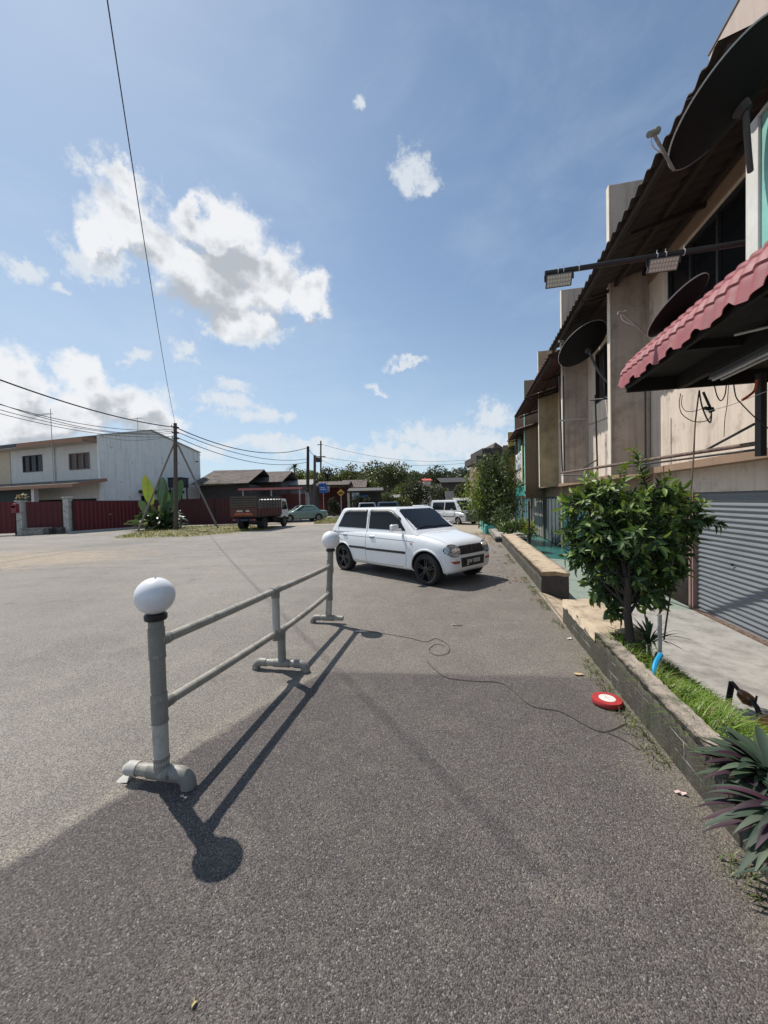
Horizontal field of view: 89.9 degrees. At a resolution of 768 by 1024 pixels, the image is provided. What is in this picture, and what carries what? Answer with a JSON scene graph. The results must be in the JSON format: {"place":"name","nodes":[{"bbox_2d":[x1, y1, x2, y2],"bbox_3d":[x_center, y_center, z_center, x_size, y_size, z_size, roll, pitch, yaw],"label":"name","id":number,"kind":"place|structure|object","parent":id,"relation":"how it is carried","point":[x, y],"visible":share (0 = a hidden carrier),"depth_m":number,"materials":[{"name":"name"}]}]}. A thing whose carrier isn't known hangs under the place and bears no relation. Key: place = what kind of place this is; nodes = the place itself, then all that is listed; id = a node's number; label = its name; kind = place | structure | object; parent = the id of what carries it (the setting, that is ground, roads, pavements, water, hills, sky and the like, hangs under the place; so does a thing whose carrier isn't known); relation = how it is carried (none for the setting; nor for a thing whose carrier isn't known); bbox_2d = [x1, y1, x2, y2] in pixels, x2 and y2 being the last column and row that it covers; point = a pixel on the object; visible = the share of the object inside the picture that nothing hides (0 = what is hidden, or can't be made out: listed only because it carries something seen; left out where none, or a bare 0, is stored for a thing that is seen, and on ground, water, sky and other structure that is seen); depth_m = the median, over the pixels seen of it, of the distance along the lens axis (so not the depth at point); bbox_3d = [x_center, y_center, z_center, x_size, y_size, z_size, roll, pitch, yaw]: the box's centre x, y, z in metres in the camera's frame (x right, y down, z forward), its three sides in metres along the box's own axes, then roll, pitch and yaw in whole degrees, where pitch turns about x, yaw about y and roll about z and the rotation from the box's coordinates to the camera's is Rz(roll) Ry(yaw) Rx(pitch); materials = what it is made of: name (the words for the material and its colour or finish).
{"place":"outdoors","nodes":[
{"label":"outdoors","id":0,"kind":"place"},
{"bbox_2d":[0,0,736,477],"label":"sky","id":1,"kind":"structure","parent":0,"point":[355,214],"materials":[{"name":"blue"}]},
{"bbox_2d":[0,514,767,1023],"bbox_3d":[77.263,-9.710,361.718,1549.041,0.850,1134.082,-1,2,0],"label":"ground","id":2,"kind":"structure","parent":0,"point":[368,826],"depth_m":1.83,"materials":[{"name":"asphalt"}]},
{"bbox_2d":[0,502,16,534],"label":"fence panel","id":3,"kind":"object","parent":2,"relation":"on","point":[8,523],"visible":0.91,"depth_m":23.25,"materials":[{"name":"red paint"}]},
{"bbox_2d":[14,501,27,534],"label":"gate pillar","id":4,"kind":"structure","parent":2,"relation":"on","point":[21,520],"depth_m":23.30,"materials":[{"name":"concrete"}]},
{"bbox_2d":[19,527,51,534],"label":"concrete block","id":5,"kind":"structure","parent":2,"relation":"on","point":[37,531],"depth_m":23.21,"materials":[{"name":"concrete"}]},
{"bbox_2d":[26,501,63,527],"bbox_3d":[-21.014,0.360,23.854,1.800,2.000,0.157,-2,2,-23],"label":"fence panel","id":6,"kind":"object","parent":2,"relation":"on","point":[44,514],"visible":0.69,"depth_m":23.79,"materials":[{"name":"red paint"}]},
{"bbox_2d":[49,527,65,533],"bbox_3d":[-20.480,1.147,23.944,1.136,0.395,0.660,-1,2,0],"label":"rubble","id":7,"kind":"object","parent":2,"relation":"on","point":[57,530],"visible":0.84,"depth_m":23.77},
{"bbox_2d":[61,497,72,532],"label":"gate pillar","id":8,"kind":"structure","parent":2,"relation":"on","point":[67,514],"depth_m":24.04,"materials":[{"name":"concrete"}]},
{"bbox_2d":[0,430,200,512],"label":"white house","id":9,"kind":"structure","parent":2,"relation":"on","point":[99,467],"depth_m":31.70,"materials":[{"name":"paint"}]},
{"bbox_2d":[22,454,42,472],"bbox_3d":[-29.545,-4.069,32.397,2.501,1.400,0.130,-1,2,18],"label":"window","id":10,"kind":"structure","parent":9,"relation":"in","point":[31,463],"depth_m":32.41,"materials":[{"name":"glass"}]},
{"bbox_2d":[68,452,89,469],"bbox_3d":[-24.204,-4.035,30.623,2.351,1.330,0.130,-1,2,18],"label":"window","id":11,"kind":"structure","parent":9,"relation":"in","point":[77,461],"depth_m":30.64,"materials":[{"name":"grey glass"}]},
{"bbox_2d":[67,527,143,532],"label":"kerb","id":12,"kind":"structure","parent":2,"relation":"on","point":[98,530],"depth_m":25.29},
{"bbox_2d":[71,500,142,530],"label":"metal gate","id":13,"kind":"structure","parent":2,"relation":"on","point":[90,515],"depth_m":25.84,"materials":[{"name":"metal"}]},
{"bbox_2d":[137,442,173,531],"bbox_3d":[-14.092,-1.610,23.834,2.363,5.651,0.120,-2,2,-17],"label":"pole stay","id":14,"kind":"object","parent":2,"relation":"on","point":[152,495],"visible":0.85,"depth_m":23.78,"materials":[{"name":"metal"}]},
{"bbox_2d":[124,475,189,529],"bbox_3d":[-14.956,-0.633,25.132,3.914,3.677,3.870,-1,2,0],"label":"paddle leaf plant","id":15,"kind":"object","parent":2,"relation":"on","point":[161,517],"visible":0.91,"depth_m":25.11,"materials":[{"name":"plant"}]},
{"bbox_2d":[171,423,179,529],"bbox_3d":[-13.077,-2.197,24.161,0.509,6.722,0.286,-1,2,0],"label":"wooden pole","id":16,"kind":"object","parent":2,"relation":"on","point":[175,484],"visible":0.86,"depth_m":24.08,"materials":[{"name":"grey wood"}]},
{"bbox_2d":[1,410,170,434],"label":"overhead wire","id":17,"kind":"object","parent":16,"relation":"attached to","point":[80,428],"visible":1,"depth_m":17.80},
{"bbox_2d":[0,379,172,426],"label":"overhead wire","id":18,"kind":"object","parent":16,"relation":"attached to","point":[77,405],"visible":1,"depth_m":17.28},
{"bbox_2d":[107,0,174,421],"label":"overhead wire","id":19,"kind":"object","parent":16,"relation":"attached to","point":[132,168],"visible":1,"depth_m":7.12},
{"bbox_2d":[168,477,188,498],"bbox_3d":[-18.892,-1.079,35.471,1.400,4.147,1.300,-1,2,0],"label":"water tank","id":20,"kind":"object","parent":2,"relation":"on","point":[183,479],"visible":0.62,"depth_m":34.92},
{"bbox_2d":[144,498,215,526],"bbox_3d":[-15.084,0.068,28.465,5.055,2.050,0.148,-1,2,-4],"label":"fence panel","id":21,"kind":"object","parent":2,"relation":"on","point":[195,511],"visible":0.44,"depth_m":28.49,"materials":[{"name":"red paint"}]},
{"bbox_2d":[114,524,274,537],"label":"verge","id":22,"kind":"structure","parent":2,"relation":"on","point":[190,535],"depth_m":21.53,"materials":[{"name":"plant"}]},
{"bbox_2d":[177,442,218,527],"bbox_3d":[-11.842,-1.632,24.489,2.347,5.552,0.120,-2,2,-16],"label":"pole stay","id":23,"kind":"object","parent":2,"relation":"on","point":[198,487],"visible":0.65,"depth_m":24.45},
{"bbox_2d":[116,531,343,791],"bbox_3d":[-0.949,0.854,3.439,0.552,1.160,2.988,-1,2,11],"label":"pipe barrier","id":24,"kind":"object","parent":2,"relation":"on","point":[153,599],"visible":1,"depth_m":2.08,"materials":[{"name":"grey plastic"}]},
{"bbox_2d":[190,469,273,498],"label":"shed","id":25,"kind":"structure","parent":2,"relation":"on","point":[239,478],"depth_m":37.96,"materials":[{"name":"metal"}]},
{"bbox_2d":[215,499,279,523],"bbox_3d":[-10.262,-0.044,29.234,4.755,2.000,0.154,-2,2,-15],"label":"fence panel","id":26,"kind":"object","parent":2,"relation":"on","point":[222,511],"visible":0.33,"depth_m":28.73,"materials":[{"name":"red paint"}]},
{"bbox_2d":[230,496,291,528],"bbox_3d":[-7.753,0.013,24.504,2.140,2.017,4.496,-1,2,10],"label":"cargo truck","id":27,"kind":"object","parent":2,"relation":"on","point":[272,509],"visible":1,"depth_m":22.98,"materials":[{"name":"red paint"}]},
{"bbox_2d":[236,471,296,495],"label":"shed","id":28,"kind":"structure","parent":2,"relation":"on","point":[277,476],"depth_m":42.29,"materials":[{"name":"metal"}]},
{"bbox_2d":[238,487,310,520],"bbox_3d":[-9.699,-0.675,34.953,5.478,2.926,4.070,-1,2,0],"label":"carport","id":29,"kind":"object","parent":2,"relation":"on","point":[273,489],"visible":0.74,"depth_m":32.88,"materials":[{"name":"metal"}]},
{"bbox_2d":[281,493,309,508],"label":"boundary wall","id":30,"kind":"structure","parent":2,"relation":"on","point":[292,500],"depth_m":37.81,"materials":[{"name":"metal"}]},
{"bbox_2d":[275,479,318,508],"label":"shed","id":31,"kind":"structure","parent":2,"relation":"on","point":[300,483],"depth_m":46.83,"materials":[{"name":"metal"}]},
{"bbox_2d":[287,505,327,522],"bbox_3d":[-6.939,0.116,32.274,4.205,1.357,1.974,-2,2,-33],"label":"parked car","id":32,"kind":"object","parent":2,"relation":"on","point":[309,512],"visible":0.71,"depth_m":31.81,"materials":[{"name":"green paint"}]},
{"bbox_2d":[306,446,309,504],"bbox_3d":[-7.413,-2.852,37.432,0.507,7.033,0.380,-1,2,0],"label":"wooden pole","id":33,"kind":"object","parent":2,"relation":"on","point":[307,483],"visible":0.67,"depth_m":37.29,"materials":[{"name":"brown wood"}]},
{"bbox_2d":[313,455,315,505],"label":"wooden pole","id":34,"kind":"object","parent":2,"relation":"on","point":[314,479],"visible":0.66,"depth_m":43.80,"materials":[{"name":"grey wood"}]},
{"bbox_2d":[304,470,325,481],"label":"tree","id":35,"kind":"object","parent":2,"relation":"on","point":[318,475],"visible":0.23,"depth_m":65.76,"materials":[{"name":"green plant"}]},
{"bbox_2d":[322,466,338,481],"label":"tree","id":36,"kind":"object","parent":2,"relation":"on","point":[326,473],"visible":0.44,"depth_m":75.60,"materials":[{"name":"green plant"}]},
{"bbox_2d":[311,481,352,514],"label":"shed","id":37,"kind":"structure","parent":2,"relation":"on","point":[337,486],"depth_m":52.85,"materials":[{"name":"metal"}]},
{"bbox_2d":[327,497,339,515],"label":"tree","id":38,"kind":"object","parent":2,"relation":"on","point":[332,505],"visible":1,"depth_m":42.83,"materials":[{"name":"green plant"}]},
{"bbox_2d":[328,470,353,481],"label":"tree","id":39,"kind":"object","parent":2,"relation":"on","point":[342,476],"visible":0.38,"depth_m":66.68,"materials":[{"name":"green plant"}]},
{"bbox_2d":[336,462,361,479],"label":"tree","id":40,"kind":"object","parent":2,"relation":"on","point":[351,469],"visible":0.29,"depth_m":83.33,"materials":[{"name":"green plant"}]},
{"bbox_2d":[342,480,367,507],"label":"shed","id":41,"kind":"structure","parent":2,"relation":"on","point":[359,483],"depth_m":57.26,"materials":[{"name":"metal"}]},
{"bbox_2d":[350,493,372,507],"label":"tree","id":42,"kind":"object","parent":2,"relation":"on","point":[356,502],"visible":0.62,"depth_m":43.04,"materials":[{"name":"green plant"}]},
{"bbox_2d":[348,487,382,507],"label":"shed","id":43,"kind":"structure","parent":2,"relation":"on","point":[374,494],"depth_m":47.85,"materials":[{"name":"metal"}]},
{"bbox_2d":[355,460,412,493],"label":"tree","id":44,"kind":"object","parent":2,"relation":"on","point":[390,477],"visible":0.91,"depth_m":70.34,"materials":[{"name":"green plant"}]},
{"bbox_2d":[381,492,394,501],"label":"tree","id":45,"kind":"object","parent":2,"relation":"on","point":[385,497],"visible":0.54,"depth_m":51.54,"materials":[{"name":"green plant"}]},
{"bbox_2d":[393,495,412,505],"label":"tree","id":46,"kind":"object","parent":2,"relation":"on","point":[403,500],"visible":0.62,"depth_m":49.68,"materials":[{"name":"green plant"}]},
{"bbox_2d":[398,470,420,489],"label":"tree","id":47,"kind":"object","parent":2,"relation":"on","point":[417,475],"visible":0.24,"depth_m":91.43,"materials":[{"name":"green plant"}]},
{"bbox_2d":[333,506,488,585],"bbox_3d":[0.438,0.579,8.133,1.860,1.382,3.408,-3,2,-43],"label":"parked car","id":48,"kind":"object","parent":2,"relation":"on","point":[428,545],"visible":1,"depth_m":7.38,"materials":[{"name":"white paint"}]},
{"bbox_2d":[400,477,441,504],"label":"tree","id":49,"kind":"object","parent":2,"relation":"on","point":[412,489],"visible":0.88,"depth_m":55.54,"materials":[{"name":"green plant"}]},
{"bbox_2d":[421,465,452,485],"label":"tree","id":50,"kind":"object","parent":2,"relation":"on","point":[432,475],"visible":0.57,"depth_m":108.32,"materials":[{"name":"green plant"}]},
{"bbox_2d":[427,483,448,499],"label":"tree","id":51,"kind":"object","parent":2,"relation":"on","point":[442,497],"visible":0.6,"depth_m":62.36,"materials":[{"name":"green plant"}]},
{"bbox_2d":[431,500,479,524],"bbox_3d":[5.682,-0.024,30.880,2.079,1.906,4.528,-2,2,-30],"label":"parked van","id":52,"kind":"object","parent":2,"relation":"on","point":[446,509],"visible":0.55,"depth_m":29.98,"materials":[{"name":"silver metal"}]},
{"bbox_2d":[446,467,469,477],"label":"tree","id":53,"kind":"object","parent":2,"relation":"on","point":[459,472],"visible":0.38,"depth_m":101.67,"materials":[{"name":"green plant"}]},
{"bbox_2d":[453,482,469,497],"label":"tree","id":54,"kind":"object","parent":2,"relation":"on","point":[457,493],"visible":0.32,"depth_m":60.11,"materials":[{"name":"green plant"}]},
{"bbox_2d":[480,521,494,534],"bbox_3d":[5.740,0.858,19.979,1.230,0.730,6.000,-1,2,12],"label":"planter","id":55,"kind":"object","parent":2,"relation":"on","point":[485,529],"visible":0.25,"depth_m":17.17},
{"bbox_2d":[453,440,532,528],"bbox_3d":[5.326,-1.225,18.775,4.064,4.216,4.401,-1,2,28],"label":"bamboo clump","id":56,"kind":"object","parent":55,"relation":"on","point":[491,485],"visible":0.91,"depth_m":18.15,"materials":[{"name":"plant"}]},
{"bbox_2d":[465,442,514,512],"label":"corner shophouse","id":57,"kind":"structure","parent":2,"relation":"on","point":[481,452],"depth_m":44.70,"materials":[{"name":"paint"}]},
{"bbox_2d":[471,532,544,604],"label":"dead leaves","id":58,"kind":"object","parent":2,"relation":"on","point":[499,560],"visible":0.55,"depth_m":11.05,"materials":[{"name":"brown plant"}]},
{"bbox_2d":[502,432,529,520],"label":"shophouse","id":59,"kind":"structure","parent":2,"relation":"on","point":[523,502],"depth_m":27.16,"materials":[{"name":"yellow paint"}]},
{"bbox_2d":[507,414,542,536],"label":"shophouse","id":60,"kind":"structure","parent":2,"relation":"on","point":[536,509],"depth_m":22.02,"materials":[{"name":"brown paint"}]},
{"bbox_2d":[533,498,542,536],"bbox_3d":[8.663,0.260,21.546,0.050,2.100,3.460,-1,2,12],"label":"folding door","id":61,"kind":"structure","parent":60,"relation":"in","point":[538,500],"depth_m":21.52,"materials":[{"name":"grey metal"}]},
{"bbox_2d":[427,661,624,731],"bbox_3d":[0.938,1.391,2.998,1.595,0.006,0.210,0,2,43],"label":"road cable","id":62,"kind":"object","parent":2,"relation":"on","point":[527,702],"visible":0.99,"depth_m":2.78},
{"bbox_2d":[501,534,569,598],"bbox_3d":[3.504,1.242,9.459,0.592,0.838,6.973,-1,2,12],"label":"planter","id":63,"kind":"object","parent":2,"relation":"on","point":[545,574],"visible":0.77,"depth_m":6.79,"materials":[{"name":"concrete"}]},
{"bbox_2d":[514,380,561,546],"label":"shophouse","id":64,"kind":"structure","parent":2,"relation":"on","point":[528,408],"depth_m":19.57,"materials":[{"name":"beige paint"}]},
{"bbox_2d":[546,497,561,546],"bbox_3d":[7.849,0.383,17.733,0.050,2.100,3.560,-1,2,12],"label":"folding door","id":65,"kind":"structure","parent":64,"relation":"in","point":[553,513],"depth_m":17.92,"materials":[{"name":"grey metal"}]},
{"bbox_2d":[525,349,587,550],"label":"shophouse","id":66,"kind":"structure","parent":2,"relation":"on","point":[546,378],"depth_m":15.72,"materials":[{"name":"beige paint"}]},
{"bbox_2d":[548,287,652,586],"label":"shophouse","id":67,"kind":"structure","parent":2,"relation":"on","point":[584,382],"depth_m":11.64,"materials":[{"name":"beige paint"}]},
{"bbox_2d":[558,320,607,382],"bbox_3d":[4.681,-3.667,9.208,1.306,1.412,1.061,-1,2,0],"label":"satellite dish","id":68,"kind":"object","parent":67,"relation":"attached to","point":[582,343],"visible":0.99,"depth_m":8.98,"materials":[{"name":"metal"}]},
{"bbox_2d":[558,376,607,475],"bbox_3d":[5.272,-2.413,10.197,0.762,2.981,1.934,-1,2,0],"label":"pipe rack","id":69,"kind":"object","parent":67,"relation":"attached to","point":[564,420],"visible":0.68,"depth_m":11.09,"materials":[{"name":"metal"}]},
{"bbox_2d":[595,342,607,403],"bbox_3d":[5.943,-3.793,10.118,0.080,1.450,2.100,-1,2,12],"label":"window","id":70,"kind":"structure","parent":67,"relation":"in","point":[601,387],"depth_m":10.75,"materials":[{"name":"glass"}]},
{"bbox_2d":[592,692,622,710],"bbox_3d":[1.612,1.364,2.779,0.196,0.046,0.196,-1,2,0],"label":"red disc","id":71,"kind":"object","parent":2,"relation":"on","point":[606,701],"visible":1,"depth_m":2.74,"materials":[{"name":"plastic"}]},
{"bbox_2d":[501,545,767,906],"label":"weeds","id":72,"kind":"object","parent":2,"relation":"on","point":[721,856],"visible":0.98,"depth_m":2.33,"materials":[{"name":"green plant"}]},
{"bbox_2d":[562,599,767,880],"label":"planter","id":73,"kind":"object","parent":2,"relation":"on","point":[585,616],"visible":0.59,"depth_m":2.45,"materials":[{"name":"concrete"}]},
{"bbox_2d":[552,445,727,652],"bbox_3d":[2.359,0.361,3.600,1.549,1.934,1.074,-2,2,-25],"label":"tree","id":74,"kind":"object","parent":73,"relation":"on","point":[630,544],"visible":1,"depth_m":3.34,"materials":[{"name":"green plant"}]},
{"bbox_2d":[663,390,699,639],"bbox_3d":[2.986,-0.121,3.771,1.519,2.412,0.091,-3,2,-42],"label":"vine stem","id":75,"kind":"object","parent":74,"relation":"attached to","point":[688,506],"visible":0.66,"depth_m":3.70,"materials":[{"name":"plant"}]},
{"bbox_2d":[611,613,689,660],"bbox_3d":[2.174,1.106,3.190,0.571,0.512,0.618,-1,2,12],"label":"spiky plant","id":76,"kind":"object","parent":73,"relation":"on","point":[646,632],"visible":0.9,"depth_m":3.16,"materials":[{"name":"green plant"}]},
{"bbox_2d":[657,614,661,671],"bbox_3d":[2.114,1.067,2.949,0.028,0.567,0.028,-1,2,0],"label":"stake","id":77,"kind":"object","parent":73,"relation":"on","point":[659,619],"visible":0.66,"depth_m":2.94,"materials":[{"name":"metal"}]},
{"bbox_2d":[687,725,767,794],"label":"purple plant","id":78,"kind":"object","parent":73,"relation":"on","point":[739,755],"visible":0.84,"depth_m":1.68,"materials":[{"name":"green plant"}]},
{"bbox_2d":[694,768,767,878],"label":"purple plant","id":79,"kind":"object","parent":73,"relation":"on","point":[749,810],"visible":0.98,"depth_m":1.45,"materials":[{"name":"green plant"}]},
{"bbox_2d":[734,863,767,881],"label":"purple plant","id":80,"kind":"object","parent":73,"relation":"on","point":[763,867],"visible":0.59,"depth_m":1.31,"materials":[{"name":"green plant"}]},
{"bbox_2d":[577,78,767,646],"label":"shophouse","id":81,"kind":"structure","parent":2,"relation":"on","point":[661,206],"depth_m":6.09,"materials":[{"name":"beige paint"}]},
{"bbox_2d":[544,239,745,275],"bbox_3d":[3.195,-2.918,4.335,2.585,0.104,0.068,-1,2,14],"label":"black pipe","id":82,"kind":"object","parent":81,"relation":"attached to","point":[701,249],"visible":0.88,"depth_m":4.36,"materials":[{"name":"plastic"}]},
{"bbox_2d":[544,271,573,288],"bbox_3d":[2.099,-2.790,4.623,0.328,0.155,0.107,-1,2,16],"label":"floodlight","id":83,"kind":"object","parent":82,"relation":"attached to","point":[562,279],"visible":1,"depth_m":4.61,"materials":[{"name":"black paint"}]},
{"bbox_2d":[646,255,680,273],"bbox_3d":[3.161,-2.809,4.361,0.338,0.155,0.107,-1,2,16],"label":"floodlight","id":84,"kind":"object","parent":82,"relation":"attached to","point":[662,264],"visible":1,"depth_m":4.34,"materials":[{"name":"black paint"}]},
{"bbox_2d":[617,272,708,337],"bbox_3d":[3.475,-2.337,4.665,0.934,0.835,0.671,-2,2,-15],"label":"satellite dish","id":85,"kind":"object","parent":81,"relation":"attached to","point":[682,299],"visible":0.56,"depth_m":4.51,"materials":[{"name":"metal"}]},
{"bbox_2d":[560,372,766,473],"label":"pipe rack","id":86,"kind":"object","parent":81,"relation":"attached to","point":[759,443],"visible":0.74,"depth_m":4.51,"materials":[{"name":"metal"}]},
{"bbox_2d":[667,176,745,299],"bbox_3d":[5.008,-3.688,5.743,0.080,1.620,2.850,-1,2,12],"label":"window","id":87,"kind":"structure","parent":81,"relation":"in","point":[727,223],"depth_m":5.72,"materials":[{"name":"glass"}]},
{"bbox_2d":[686,25,750,99],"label":"shophouse","id":88,"kind":"structure","parent":2,"relation":"on","point":[722,47],"depth_m":3.72,"materials":[{"name":"beige paint"}]},
{"bbox_2d":[618,241,767,392],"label":"tiled awning","id":89,"kind":"object","parent":88,"relation":"attached to","point":[721,324],"visible":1,"depth_m":3.68,"materials":[{"name":"red metal"}]},
{"bbox_2d":[708,344,767,380],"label":"tube lamp","id":90,"kind":"object","parent":89,"relation":"hanging from","point":[755,357],"visible":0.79,"depth_m":3.80,"materials":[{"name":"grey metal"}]},
{"bbox_2d":[646,12,767,173],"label":"satellite dish","id":91,"kind":"object","parent":88,"relation":"attached to","point":[720,105],"visible":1,"depth_m":3.31,"materials":[{"name":"metal"}]},
{"bbox_2d":[708,0,767,60],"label":"parapet wall","id":92,"kind":"structure","parent":88,"relation":"on","point":[743,14],"depth_m":5.12,"materials":[{"name":"paint"}]},
{"bbox_2d":[746,101,767,259],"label":"signboard","id":93,"kind":"object","parent":88,"relation":"attached to","point":[756,208],"visible":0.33,"depth_m":3.71},
{"bbox_2d":[433,477,469,490],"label":"shed","id":94,"kind":"structure","parent":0,"point":[450,484],"depth_m":81.98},
{"bbox_2d":[520,531,568,559],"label":"walkway","id":95,"kind":"structure","parent":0,"point":[548,549],"depth_m":15.82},
{"bbox_2d":[489,528,527,542],"bbox_3d":[4.782,1.109,15.129,1.107,0.675,3.805,-1,2,12],"label":"planter","id":96,"kind":"object","parent":95,"relation":"on","point":[495,534],"visible":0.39,"depth_m":14.15,"materials":[{"name":"concrete"}]},
{"bbox_2d":[490,503,512,529],"bbox_3d":[4.782,0.239,15.541,0.912,1.269,1.590,-1,2,1],"label":"shrub","id":97,"kind":"object","parent":96,"relation":"on","point":[494,518],"visible":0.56,"depth_m":15.45,"materials":[{"name":"green plant"}]},
{"bbox_2d":[495,515,526,533],"bbox_3d":[4.590,0.513,13.932,1.158,0.857,1.268,-1,2,12],"label":"shrub","id":98,"kind":"object","parent":96,"relation":"on","point":[504,526],"visible":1,"depth_m":13.79,"materials":[{"name":"green plant"}]},
{"bbox_2d":[518,517,540,541],"bbox_3d":[5.483,0.678,14.650,0.872,1.078,1.022,0,2,37],"label":"shrub","id":99,"kind":"object","parent":96,"relation":"on","point":[532,530],"visible":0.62,"depth_m":14.54,"materials":[{"name":"green plant"}]},
{"bbox_2d":[539,592,565,625],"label":"pavement","id":100,"kind":"structure","parent":0,"point":[555,602],"depth_m":5.55,"materials":[{"name":"concrete"}]},
{"bbox_2d":[549,558,693,610],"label":"walkway","id":101,"kind":"structure","parent":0,"point":[576,591],"depth_m":7.96,"materials":[{"name":"concrete"}]},
{"bbox_2d":[580,626,767,848],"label":"grass","id":102,"kind":"structure","parent":0,"point":[710,709],"depth_m":2.43,"materials":[{"name":"plant"}]},
{"bbox_2d":[652,652,662,676],"bbox_3d":[1.959,1.117,2.764,0.218,0.164,0.047,-3,2,-45],"label":"blue hose","id":103,"kind":"object","parent":102,"relation":"on","point":[658,658],"visible":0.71,"depth_m":2.76,"materials":[{"name":"plastic"}]},
{"bbox_2d":[619,605,767,720],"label":"walkway","id":104,"kind":"structure","parent":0,"point":[715,655],"depth_m":4.71,"materials":[{"name":"concrete"}]},
{"bbox_2d":[720,681,767,735],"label":"pipe assembly","id":105,"kind":"object","parent":104,"relation":"on","point":[746,697],"visible":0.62,"depth_m":3.07,"materials":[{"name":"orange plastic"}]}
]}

